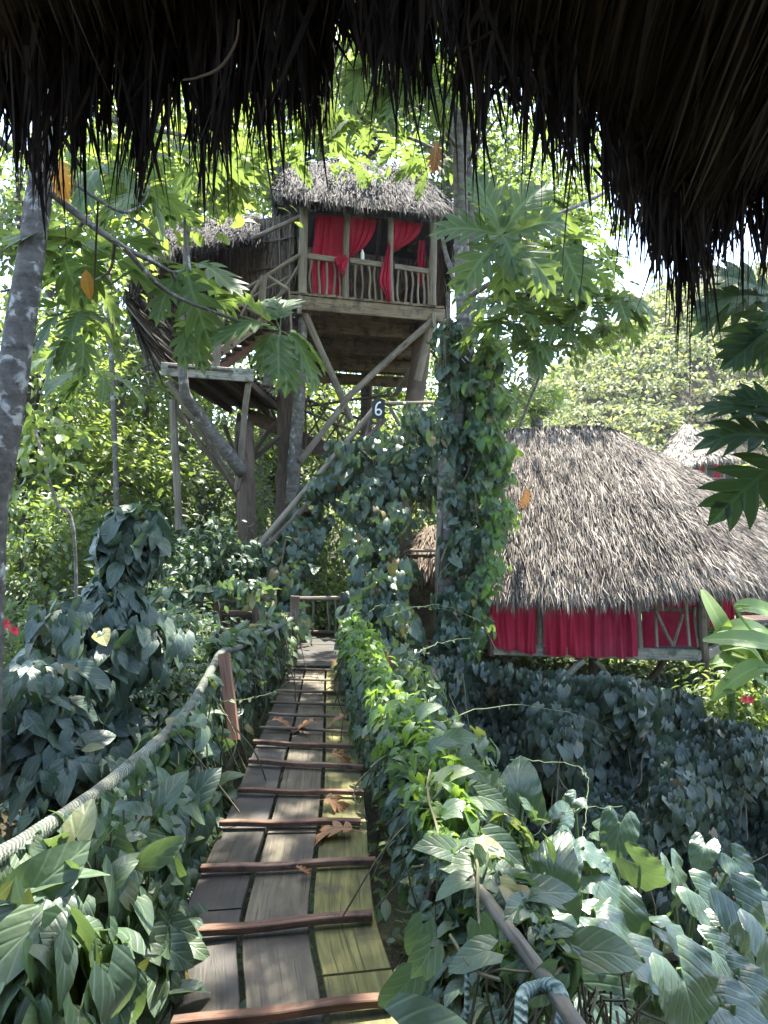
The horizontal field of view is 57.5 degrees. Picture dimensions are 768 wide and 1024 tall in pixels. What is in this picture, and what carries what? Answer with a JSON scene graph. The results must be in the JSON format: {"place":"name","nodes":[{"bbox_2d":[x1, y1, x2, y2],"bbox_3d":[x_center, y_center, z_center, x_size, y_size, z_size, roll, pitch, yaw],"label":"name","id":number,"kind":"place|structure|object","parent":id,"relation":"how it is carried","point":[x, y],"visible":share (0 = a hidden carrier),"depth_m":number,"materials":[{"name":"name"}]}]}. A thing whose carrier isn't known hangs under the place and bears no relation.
{"place":"outdoors","nodes":[
{"label":"outdoors","id":0,"kind":"place"},
{"bbox_2d":[0,305,767,1023],"bbox_3d":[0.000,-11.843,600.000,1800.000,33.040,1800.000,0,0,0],"label":"ground","id":1,"kind":"structure","parent":0,"point":[372,815],"depth_m":12.36,"materials":[{"name":"green plant"}]},
{"bbox_2d":[3,582,87,668],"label":"shrub","id":2,"kind":"object","parent":1,"relation":"on","point":[19,645],"visible":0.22,"depth_m":9.32,"materials":[{"name":"green plant"}]},
{"bbox_2d":[5,486,94,627],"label":"shrub","id":3,"kind":"object","parent":1,"relation":"on","point":[53,546],"visible":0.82,"depth_m":12.28,"materials":[{"name":"green plant"}]},
{"bbox_2d":[0,133,125,569],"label":"jungle tree","id":4,"kind":"object","parent":1,"relation":"on","point":[7,217],"visible":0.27,"depth_m":22.88,"materials":[{"name":"green plant"}]},
{"bbox_2d":[0,649,126,855],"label":"vine column","id":5,"kind":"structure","parent":1,"relation":"on","point":[53,752],"depth_m":4.98,"materials":[{"name":"green plant"}]},
{"bbox_2d":[6,478,121,610],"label":"shrub","id":6,"kind":"object","parent":1,"relation":"on","point":[82,516],"visible":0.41,"depth_m":13.62,"materials":[{"name":"green plant"}]},
{"bbox_2d":[11,382,121,597],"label":"sapling","id":7,"kind":"object","parent":1,"relation":"on","point":[45,456],"visible":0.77,"depth_m":8.86,"materials":[{"name":"green plant"}]},
{"bbox_2d":[0,156,149,525],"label":"jungle tree","id":8,"kind":"object","parent":1,"relation":"on","point":[48,293],"visible":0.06,"depth_m":24.86,"materials":[{"name":"green plant"}]},
{"bbox_2d":[0,267,167,610],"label":"jungle tree","id":9,"kind":"object","parent":1,"relation":"on","point":[34,384],"visible":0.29,"depth_m":15.75,"materials":[{"name":"green plant"}]},
{"bbox_2d":[0,99,177,496],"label":"jungle tree","id":10,"kind":"object","parent":1,"relation":"on","point":[57,209],"visible":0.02,"depth_m":26.80,"materials":[{"name":"green plant"}]},
{"bbox_2d":[11,503,194,760],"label":"vine column","id":11,"kind":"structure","parent":1,"relation":"on","point":[110,622],"depth_m":6.07,"materials":[{"name":"green plant"}]},
{"bbox_2d":[60,223,157,508],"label":"sapling","id":12,"kind":"object","parent":1,"relation":"on","point":[114,272],"visible":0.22,"depth_m":12.96,"materials":[{"name":"green plant"}]},
{"bbox_2d":[0,248,229,504],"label":"jungle tree","id":13,"kind":"object","parent":1,"relation":"on","point":[121,386],"visible":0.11,"depth_m":19.97,"materials":[{"name":"green plant"}]},
{"bbox_2d":[7,374,234,600],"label":"jungle tree","id":14,"kind":"object","parent":1,"relation":"on","point":[105,468],"visible":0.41,"depth_m":16.75,"materials":[{"name":"green plant"}]},
{"bbox_2d":[0,667,242,835],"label":"shrub","id":15,"kind":"object","parent":1,"relation":"on","point":[146,701],"visible":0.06,"depth_m":7.47,"materials":[{"name":"green plant"}]},
{"bbox_2d":[57,318,220,501],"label":"jungle tree","id":16,"kind":"object","parent":1,"relation":"on","point":[166,396],"visible":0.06,"depth_m":27.49,"materials":[{"name":"green plant"}]},
{"bbox_2d":[59,565,222,707],"bbox_3d":[-3.918,2.114,11.584,2.541,2.630,2.759,0,0,-44],"label":"shrub","id":17,"kind":"object","parent":1,"relation":"on","point":[150,586],"visible":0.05,"depth_m":11.33,"materials":[{"name":"green plant"}]},
{"bbox_2d":[1,88,302,505],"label":"jungle tree","id":18,"kind":"object","parent":1,"relation":"on","point":[140,224],"visible":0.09,"depth_m":21.75,"materials":[{"name":"green plant"}]},
{"bbox_2d":[44,369,272,571],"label":"jungle tree","id":19,"kind":"object","parent":1,"relation":"on","point":[145,421],"visible":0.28,"depth_m":20.62,"materials":[{"name":"green plant"}]},
{"bbox_2d":[0,92,326,781],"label":"breadfruit tree","id":20,"kind":"object","parent":1,"relation":"on","point":[197,333],"visible":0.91,"depth_m":5.62,"materials":[{"name":"green plant"}]},
{"bbox_2d":[49,162,75,199],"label":"withered leaf","id":21,"kind":"object","parent":20,"relation":"hanging from","point":[67,185],"visible":0.51,"depth_m":4.72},
{"bbox_2d":[80,270,93,299],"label":"withered leaf","id":22,"kind":"object","parent":20,"relation":"hanging from","point":[87,282],"visible":0.96,"depth_m":5.21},
{"bbox_2d":[65,98,303,620],"bbox_3d":[-3.480,-2.171,12.647,4.334,10.244,3.378,0,0,-34],"label":"forked tree","id":23,"kind":"object","parent":1,"relation":"on","point":[245,499],"visible":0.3,"depth_m":12.77,"materials":[{"name":"green plant"}]},
{"bbox_2d":[94,83,293,550],"bbox_3d":[-7.929,-9.210,28.995,9.733,22.256,6.866,0,0,0],"label":"jungle tree","id":24,"kind":"object","parent":1,"relation":"on","point":[184,123],"visible":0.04,"depth_m":28.75,"materials":[{"name":"green plant"}]},
{"bbox_2d":[82,418,309,581],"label":"jungle tree","id":25,"kind":"object","parent":1,"relation":"on","point":[207,501],"visible":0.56,"depth_m":18.56,"materials":[{"name":"green plant"}]},
{"bbox_2d":[155,593,243,691],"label":"shrub","id":26,"kind":"object","parent":1,"relation":"on","point":[171,613],"visible":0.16,"depth_m":9.26,"materials":[{"name":"green plant"}]},
{"bbox_2d":[129,608,272,784],"bbox_3d":[-2.461,2.870,7.878,2.725,3.611,2.781,0,0,-43],"label":"shrub","id":27,"kind":"object","parent":1,"relation":"on","point":[176,701],"visible":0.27,"depth_m":7.59,"materials":[{"name":"green plant"}]},
{"bbox_2d":[146,511,302,673],"bbox_3d":[-2.984,1.809,11.946,3.260,3.663,2.645,0,0,0],"label":"shrub","id":28,"kind":"object","parent":1,"relation":"on","point":[237,559],"visible":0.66,"depth_m":11.63,"materials":[{"name":"green plant"}]},
{"bbox_2d":[164,341,353,435],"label":"jungle tree","id":29,"kind":"object","parent":1,"relation":"on","point":[250,357],"visible":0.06,"depth_m":30.80,"materials":[{"name":"green plant"}]},
{"bbox_2d":[185,360,353,529],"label":"jungle tree","id":30,"kind":"object","parent":1,"relation":"on","point":[269,464],"visible":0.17,"depth_m":26.30,"materials":[{"name":"green plant"}]},
{"bbox_2d":[173,31,377,539],"bbox_3d":[-4.206,-8.300,26.029,9.232,19.964,8.642,0,0,0],"label":"jungle tree","id":31,"kind":"object","parent":1,"relation":"on","point":[266,378],"visible":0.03,"depth_m":25.94,"materials":[{"name":"green plant"}]},
{"bbox_2d":[119,158,454,603],"bbox_3d":[-1.580,-2.917,17.939,7.228,11.816,10.749,0,0,0],"label":"treehouse","id":32,"kind":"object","parent":1,"relation":"on","point":[361,325],"visible":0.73,"depth_m":15.15,"materials":[{"name":"grey plant"}]},
{"bbox_2d":[247,384,389,471],"bbox_3d":[-1.593,-2.004,17.278,3.564,2.238,1.574,0,0,6],"label":"back stair","id":33,"kind":"object","parent":32,"relation":"on","point":[260,420],"visible":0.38,"depth_m":16.89,"materials":[{"name":"wood"}]},
{"bbox_2d":[312,212,343,295],"bbox_3d":[-1.153,-5.386,14.660,0.720,1.750,0.136,0,0,-15],"label":"curtain","id":34,"kind":"object","parent":32,"relation":"hanging from","point":[328,236],"visible":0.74,"depth_m":14.66,"materials":[{"name":"fabric"}]},
{"bbox_2d":[325,162,390,187],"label":"roof fern","id":35,"kind":"object","parent":32,"relation":"on","point":[386,173],"visible":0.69,"depth_m":15.09,"materials":[{"name":"green plant"}]},
{"bbox_2d":[349,217,376,259],"bbox_3d":[-0.469,-5.784,14.885,0.672,0.923,0.109,0,0,-19],"label":"curtain","id":36,"kind":"object","parent":32,"relation":"hanging from","point":[362,232],"visible":0.91,"depth_m":14.86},
{"bbox_2d":[379,243,391,301],"bbox_3d":[0.033,-5.078,14.819,0.310,1.263,0.135,0,0,-31],"label":"curtain","id":37,"kind":"object","parent":32,"relation":"hanging from","point":[385,280],"visible":1,"depth_m":14.81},
{"bbox_2d":[393,220,422,250],"bbox_3d":[0.488,-5.951,15.155,0.762,0.690,0.115,0,0,-15],"label":"curtain","id":38,"kind":"object","parent":32,"relation":"hanging from","point":[405,233],"visible":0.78,"depth_m":15.15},
{"bbox_2d":[230,497,382,589],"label":"jungle tree","id":39,"kind":"object","parent":1,"relation":"on","point":[324,565],"visible":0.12,"depth_m":21.25,"materials":[{"name":"green plant"}]},
{"bbox_2d":[224,637,389,838],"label":"landing deck","id":40,"kind":"structure","parent":1,"relation":"on","point":[319,653],"depth_m":9.82,"materials":[{"name":"grey wood"}]},
{"bbox_2d":[150,597,267,637],"bbox_3d":[-2.559,1.829,10.591,1.972,1.109,0.272,0,0,0],"label":"stick fence","id":41,"kind":"object","parent":40,"relation":"on","point":[253,615],"visible":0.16,"depth_m":10.55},
{"bbox_2d":[146,577,279,620],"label":"fence vine","id":42,"kind":"object","parent":41,"relation":"attached to","point":[243,592],"visible":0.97,"depth_m":10.19,"materials":[{"name":"green plant"}]},
{"bbox_2d":[241,500,334,708],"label":"vine column","id":43,"kind":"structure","parent":40,"relation":"on","point":[307,543],"depth_m":12.00,"materials":[{"name":"green plant"}]},
{"bbox_2d":[0,616,585,1023],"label":"footbridge","id":44,"kind":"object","parent":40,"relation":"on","point":[281,982],"visible":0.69,"depth_m":3.60,"materials":[{"name":"brown wood"}]},
{"bbox_2d":[0,670,266,1023],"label":"rail vine","id":45,"kind":"object","parent":44,"relation":"hanging from","point":[100,923],"visible":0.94,"depth_m":2.92,"materials":[{"name":"green plant"}]},
{"bbox_2d":[200,605,305,768],"bbox_3d":[-1.408,1.913,7.884,0.930,1.450,3.034,0,0,0],"label":"rail vine","id":46,"kind":"object","parent":44,"relation":"attached to","point":[260,659],"visible":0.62,"depth_m":7.65,"materials":[{"name":"green plant"}]},
{"bbox_2d":[319,793,350,812],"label":"fallen leaf","id":47,"kind":"object","parent":44,"relation":"on","point":[334,801],"visible":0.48,"depth_m":4.72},
{"bbox_2d":[313,821,362,846],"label":"fallen leaf","id":48,"kind":"object","parent":44,"relation":"on","point":[337,826],"visible":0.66,"depth_m":4.29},
{"bbox_2d":[331,611,668,1023],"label":"rail vine","id":49,"kind":"object","parent":44,"relation":"attached to","point":[382,700],"visible":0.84,"depth_m":3.39,"materials":[{"name":"green plant"}]},
{"bbox_2d":[378,703,643,1023],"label":"broad vine","id":50,"kind":"object","parent":49,"relation":"on","point":[402,1000],"visible":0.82,"depth_m":2.30,"materials":[{"name":"green plant"}]},
{"bbox_2d":[289,595,299,662],"bbox_3d":[-1.229,1.583,9.337,0.200,0.933,0.143,0,0,-38],"label":"bridge post","id":51,"kind":"object","parent":40,"relation":"on","point":[294,604],"visible":0.39,"depth_m":9.31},
{"bbox_2d":[299,592,345,634],"bbox_3d":[-1.026,1.729,11.366,0.884,0.858,0.147,0,0,0],"label":"railing","id":52,"kind":"object","parent":40,"relation":"attached to","point":[320,598],"visible":0.47,"depth_m":11.37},
{"bbox_2d":[334,468,425,668],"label":"vine column","id":53,"kind":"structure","parent":40,"relation":"on","point":[387,582],"depth_m":11.43,"materials":[{"name":"green plant"}]},
{"bbox_2d":[253,565,376,636],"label":"shrub","id":54,"kind":"object","parent":1,"relation":"on","point":[321,620],"visible":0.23,"depth_m":13.27,"materials":[{"name":"green plant"}]},
{"bbox_2d":[232,372,437,526],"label":"jungle tree","id":55,"kind":"object","parent":1,"relation":"on","point":[345,433],"visible":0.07,"depth_m":26.32,"materials":[{"name":"green plant"}]},
{"bbox_2d":[251,401,433,570],"bbox_3d":[-0.560,-0.532,13.521,4.085,3.196,1.506,0,0,-14],"label":"front stair","id":56,"kind":"object","parent":1,"relation":"on","point":[350,438],"visible":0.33,"depth_m":12.80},
{"bbox_2d":[296,400,442,534],"bbox_3d":[0.162,-0.747,12.860,3.554,2.862,1.465,0,0,0],"label":"stair vine","id":57,"kind":"object","parent":56,"relation":"attached to","point":[388,453],"visible":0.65,"depth_m":12.60,"materials":[{"name":"green plant"}]},
{"bbox_2d":[207,22,499,627],"bbox_3d":[2.533,-3.877,9.417,13.034,15.795,11.370,0,0,0],"label":"breadfruit tree","id":58,"kind":"object","parent":1,"relation":"on","point":[348,124],"visible":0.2,"depth_m":11.60,"materials":[{"name":"green plant"}]},
{"bbox_2d":[434,335,524,664],"bbox_3d":[1.500,-0.123,11.040,1.446,5.651,1.570,0,0,0],"label":"trunk vine","id":59,"kind":"object","parent":58,"relation":"attached to","point":[491,448],"visible":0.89,"depth_m":10.81,"materials":[{"name":"green plant"}]},
{"bbox_2d":[429,169,613,306],"bbox_3d":[1.172,-2.271,5.674,1.170,1.641,2.357,0,0,40],"label":"breadfruit branch","id":60,"kind":"object","parent":58,"relation":"attached to","point":[514,259],"visible":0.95,"depth_m":4.89,"materials":[{"name":"green plant"}]},
{"bbox_2d":[316,471,436,564],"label":"jungle tree","id":61,"kind":"object","parent":1,"relation":"on","point":[418,520],"visible":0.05,"depth_m":19.56,"materials":[{"name":"green plant"}]},
{"bbox_2d":[0,0,767,396],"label":"porch hut","id":62,"kind":"object","parent":1,"relation":"on","point":[672,94],"visible":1,"depth_m":1.95,"materials":[{"name":"brown plant"}]},
{"bbox_2d":[0,552,767,1008],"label":"ground cover","id":63,"kind":"object","parent":1,"relation":"on","point":[384,912],"visible":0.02,"depth_m":8.69,"materials":[{"name":"green plant"}]},
{"bbox_2d":[274,30,495,534],"bbox_3d":[-0.707,-7.564,23.857,9.119,19.621,7.206,0,0,0],"label":"jungle tree","id":64,"kind":"object","parent":1,"relation":"on","point":[366,405],"visible":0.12,"depth_m":23.82,"materials":[{"name":"green plant"}]},
{"bbox_2d":[9,262,767,532],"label":"hill forest","id":65,"kind":"object","parent":1,"relation":"on","point":[593,373],"visible":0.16,"depth_m":65.31,"materials":[{"name":"green plant"}]},
{"bbox_2d":[309,343,476,433],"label":"jungle tree","id":66,"kind":"object","parent":1,"relation":"on","point":[384,390],"visible":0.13,"depth_m":32.17,"materials":[{"name":"green plant"}]},
{"bbox_2d":[398,525,485,644],"bbox_3d":[1.153,1.655,14.646,2.101,2.771,3.649,0,0,20],"label":"hut","id":67,"kind":"object","parent":1,"relation":"on","point":[420,549],"visible":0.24,"depth_m":13.53,"materials":[{"name":"wicker"}]},
{"bbox_2d":[354,64,569,396],"bbox_3d":[2.323,-6.194,23.360,7.185,17.703,7.171,0,0,-44],"label":"jungle tree","id":68,"kind":"object","parent":1,"relation":"on","point":[501,160],"visible":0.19,"depth_m":22.09,"materials":[{"name":"green plant"}]},
{"bbox_2d":[392,319,589,430],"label":"jungle tree","id":69,"kind":"object","parent":1,"relation":"on","point":[513,385],"visible":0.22,"depth_m":23.84,"materials":[{"name":"green plant"}]},
{"bbox_2d":[437,100,608,427],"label":"jungle tree","id":70,"kind":"object","parent":1,"relation":"on","point":[518,180],"visible":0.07,"depth_m":26.43,"materials":[{"name":"green plant"}]},
{"bbox_2d":[393,123,660,338],"bbox_3d":[3.965,-3.772,20.173,7.624,13.168,5.740,0,0,20],"label":"jungle tree","id":71,"kind":"object","parent":1,"relation":"on","point":[574,212],"visible":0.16,"depth_m":19.39,"materials":[{"name":"green plant"}]},
{"bbox_2d":[409,47,654,656],"bbox_3d":[2.038,-2.793,10.213,3.591,13.658,2.217,0,0,27],"label":"breadfruit tree","id":72,"kind":"object","parent":1,"relation":"on","point":[623,304],"visible":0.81,"depth_m":10.01,"materials":[{"name":"green plant"}]},
{"bbox_2d":[425,139,444,174],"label":"withered leaf","id":73,"kind":"object","parent":72,"relation":"hanging from","point":[435,156],"visible":0.92,"depth_m":10.53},
{"bbox_2d":[414,382,508,700],"bbox_3d":[1.131,0.643,10.881,1.241,5.615,1.729,0,0,42],"label":"trunk vine","id":74,"kind":"object","parent":72,"relation":"attached to","point":[450,626],"visible":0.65,"depth_m":10.82,"materials":[{"name":"green plant"}]},
{"bbox_2d":[424,316,506,402],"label":"hanging vine","id":75,"kind":"object","parent":72,"relation":"hanging from","point":[449,372],"visible":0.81,"depth_m":10.88,"materials":[{"name":"green plant"}]},
{"bbox_2d":[499,755,582,925],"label":"taro plant","id":76,"kind":"object","parent":1,"relation":"on","point":[519,775],"visible":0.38,"depth_m":4.35,"materials":[{"name":"green plant"}]},
{"bbox_2d":[512,386,575,426],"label":"tree","id":77,"kind":"object","parent":1,"relation":"on","point":[542,410],"visible":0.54,"depth_m":25.96,"materials":[{"name":"green plant"}]},
{"bbox_2d":[495,655,617,679],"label":"shrub","id":78,"kind":"object","parent":1,"relation":"on","point":[540,661],"visible":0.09,"depth_m":14.37,"materials":[{"name":"green plant"}]},
{"bbox_2d":[446,242,692,428],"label":"jungle tree","id":79,"kind":"object","parent":1,"relation":"on","point":[583,352],"visible":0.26,"depth_m":18.87,"materials":[{"name":"green plant"}]},
{"bbox_2d":[561,789,600,916],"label":"taro plant","id":80,"kind":"object","parent":1,"relation":"on","point":[569,798],"visible":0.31,"depth_m":5.88,"materials":[{"name":"green plant"}]},
{"bbox_2d":[545,800,621,916],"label":"taro plant","id":81,"kind":"object","parent":1,"relation":"on","point":[601,878],"visible":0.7,"depth_m":4.93,"materials":[{"name":"green plant"}]},
{"bbox_2d":[544,973,635,1023],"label":"taro plant","id":82,"kind":"object","parent":1,"relation":"on","point":[607,982],"visible":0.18,"depth_m":2.97,"materials":[{"name":"green plant"}]},
{"bbox_2d":[550,825,636,952],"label":"taro plant","id":83,"kind":"object","parent":1,"relation":"on","point":[607,914],"visible":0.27,"depth_m":4.20,"materials":[{"name":"green plant"}]},
{"bbox_2d":[426,654,767,960],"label":"bank vine","id":84,"kind":"object","parent":1,"relation":"on","point":[673,769],"visible":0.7,"depth_m":8.31,"materials":[{"name":"green plant"}]},
{"bbox_2d":[472,424,767,716],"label":"thatched hut","id":85,"kind":"object","parent":1,"relation":"on","point":[612,518],"visible":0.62,"depth_m":13.28,"materials":[{"name":"wicker"}]},
{"bbox_2d":[488,599,535,654],"bbox_3d":[2.368,2.055,12.963,0.887,1.146,0.126,0,0,9],"label":"curtain","id":86,"kind":"object","parent":85,"relation":"hanging from","point":[518,632],"visible":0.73,"depth_m":12.95,"materials":[{"name":"fabric"}]},
{"bbox_2d":[544,606,590,657],"bbox_3d":[3.356,2.061,12.809,0.858,1.193,0.131,0,0,7],"label":"curtain","id":87,"kind":"object","parent":85,"relation":"hanging from","point":[563,632],"visible":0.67,"depth_m":12.79,"materials":[{"name":"fabric"}]},
{"bbox_2d":[590,604,637,658],"bbox_3d":[4.163,2.029,12.663,0.854,1.249,0.162,0,0,9],"label":"curtain","id":88,"kind":"object","parent":85,"relation":"hanging from","point":[615,635],"visible":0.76,"depth_m":12.67,"materials":[{"name":"fabric"}]},
{"bbox_2d":[642,597,696,647],"bbox_3d":[5.256,1.933,12.819,1.028,1.121,0.104,0,0,7],"label":"curtain","id":89,"kind":"object","parent":85,"relation":"hanging from","point":[670,619],"visible":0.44,"depth_m":12.82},
{"bbox_2d":[531,656,719,687],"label":"shrub","id":90,"kind":"object","parent":1,"relation":"on","point":[639,667],"visible":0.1,"depth_m":16.47,"materials":[{"name":"green plant"}]},
{"bbox_2d":[599,806,669,971],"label":"taro plant","id":91,"kind":"object","parent":1,"relation":"on","point":[645,871],"visible":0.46,"depth_m":5.28,"materials":[{"name":"green plant"}]},
{"bbox_2d":[593,886,690,999],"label":"taro plant","id":92,"kind":"object","parent":1,"relation":"on","point":[633,909],"visible":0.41,"depth_m":4.24,"materials":[{"name":"green plant"}]},
{"bbox_2d":[622,972,664,1023],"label":"taro plant","id":93,"kind":"object","parent":1,"relation":"on","point":[640,995],"visible":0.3,"depth_m":3.90,"materials":[{"name":"green plant"}]},
{"bbox_2d":[584,659,715,705],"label":"shrub","id":94,"kind":"object","parent":1,"relation":"on","point":[668,684],"visible":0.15,"depth_m":14.36,"materials":[{"name":"green plant"}]},
{"bbox_2d":[658,424,741,479],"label":"hill hut","id":95,"kind":"object","parent":1,"relation":"on","point":[681,443],"visible":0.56,"depth_m":44.39,"materials":[{"name":"grey plant"}]},
{"bbox_2d":[660,848,754,966],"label":"taro plant","id":96,"kind":"object","parent":1,"relation":"on","point":[696,903],"visible":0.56,"depth_m":4.84,"materials":[{"name":"green plant"}]},
{"bbox_2d":[649,934,767,1023],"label":"taro plant","id":97,"kind":"object","parent":1,"relation":"on","point":[690,986],"visible":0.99,"depth_m":3.25,"materials":[{"name":"green plant"}]},
{"bbox_2d":[661,648,767,729],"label":"shrub","id":98,"kind":"object","parent":1,"relation":"on","point":[753,713],"visible":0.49,"depth_m":10.81,"materials":[{"name":"green plant"}]},
{"bbox_2d":[673,625,767,701],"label":"shrub","id":99,"kind":"object","parent":1,"relation":"on","point":[762,655],"visible":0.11,"depth_m":14.60,"materials":[{"name":"green plant"}]},
{"bbox_2d":[688,832,767,1004],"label":"taro plant","id":100,"kind":"object","parent":1,"relation":"on","point":[703,855],"visible":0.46,"depth_m":5.93,"materials":[{"name":"green plant"}]},
{"bbox_2d":[699,871,767,996],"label":"taro plant","id":101,"kind":"object","parent":1,"relation":"on","point":[743,923],"visible":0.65,"depth_m":4.33,"materials":[{"name":"green plant"}]},
{"bbox_2d":[701,589,767,722],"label":"banana plant","id":102,"kind":"object","parent":1,"relation":"on","point":[730,657],"visible":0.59,"depth_m":10.76,"materials":[{"name":"green plant"}]},
{"bbox_2d":[703,598,767,701],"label":"banana plant","id":103,"kind":"object","parent":1,"relation":"on","point":[741,673],"visible":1,"depth_m":10.06,"materials":[{"name":"green plant"}]},
{"bbox_2d":[707,591,767,644],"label":"hut","id":104,"kind":"object","parent":1,"relation":"on","point":[758,618],"visible":0.02,"depth_m":19.92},
{"bbox_2d":[0,25,767,427],"label":"sky","id":105,"kind":"structure","parent":0,"point":[637,278],"materials":[{"name":"white"}]},
{"bbox_2d":[686,260,767,378],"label":"breadfruit branch","id":106,"kind":"object","parent":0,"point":[745,344],"visible":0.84,"depth_m":4.22,"materials":[{"name":"green plant"}]},
{"bbox_2d":[691,381,767,531],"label":"breadfruit branch","id":107,"kind":"object","parent":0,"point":[732,500],"visible":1,"depth_m":2.25,"materials":[{"name":"green plant"}]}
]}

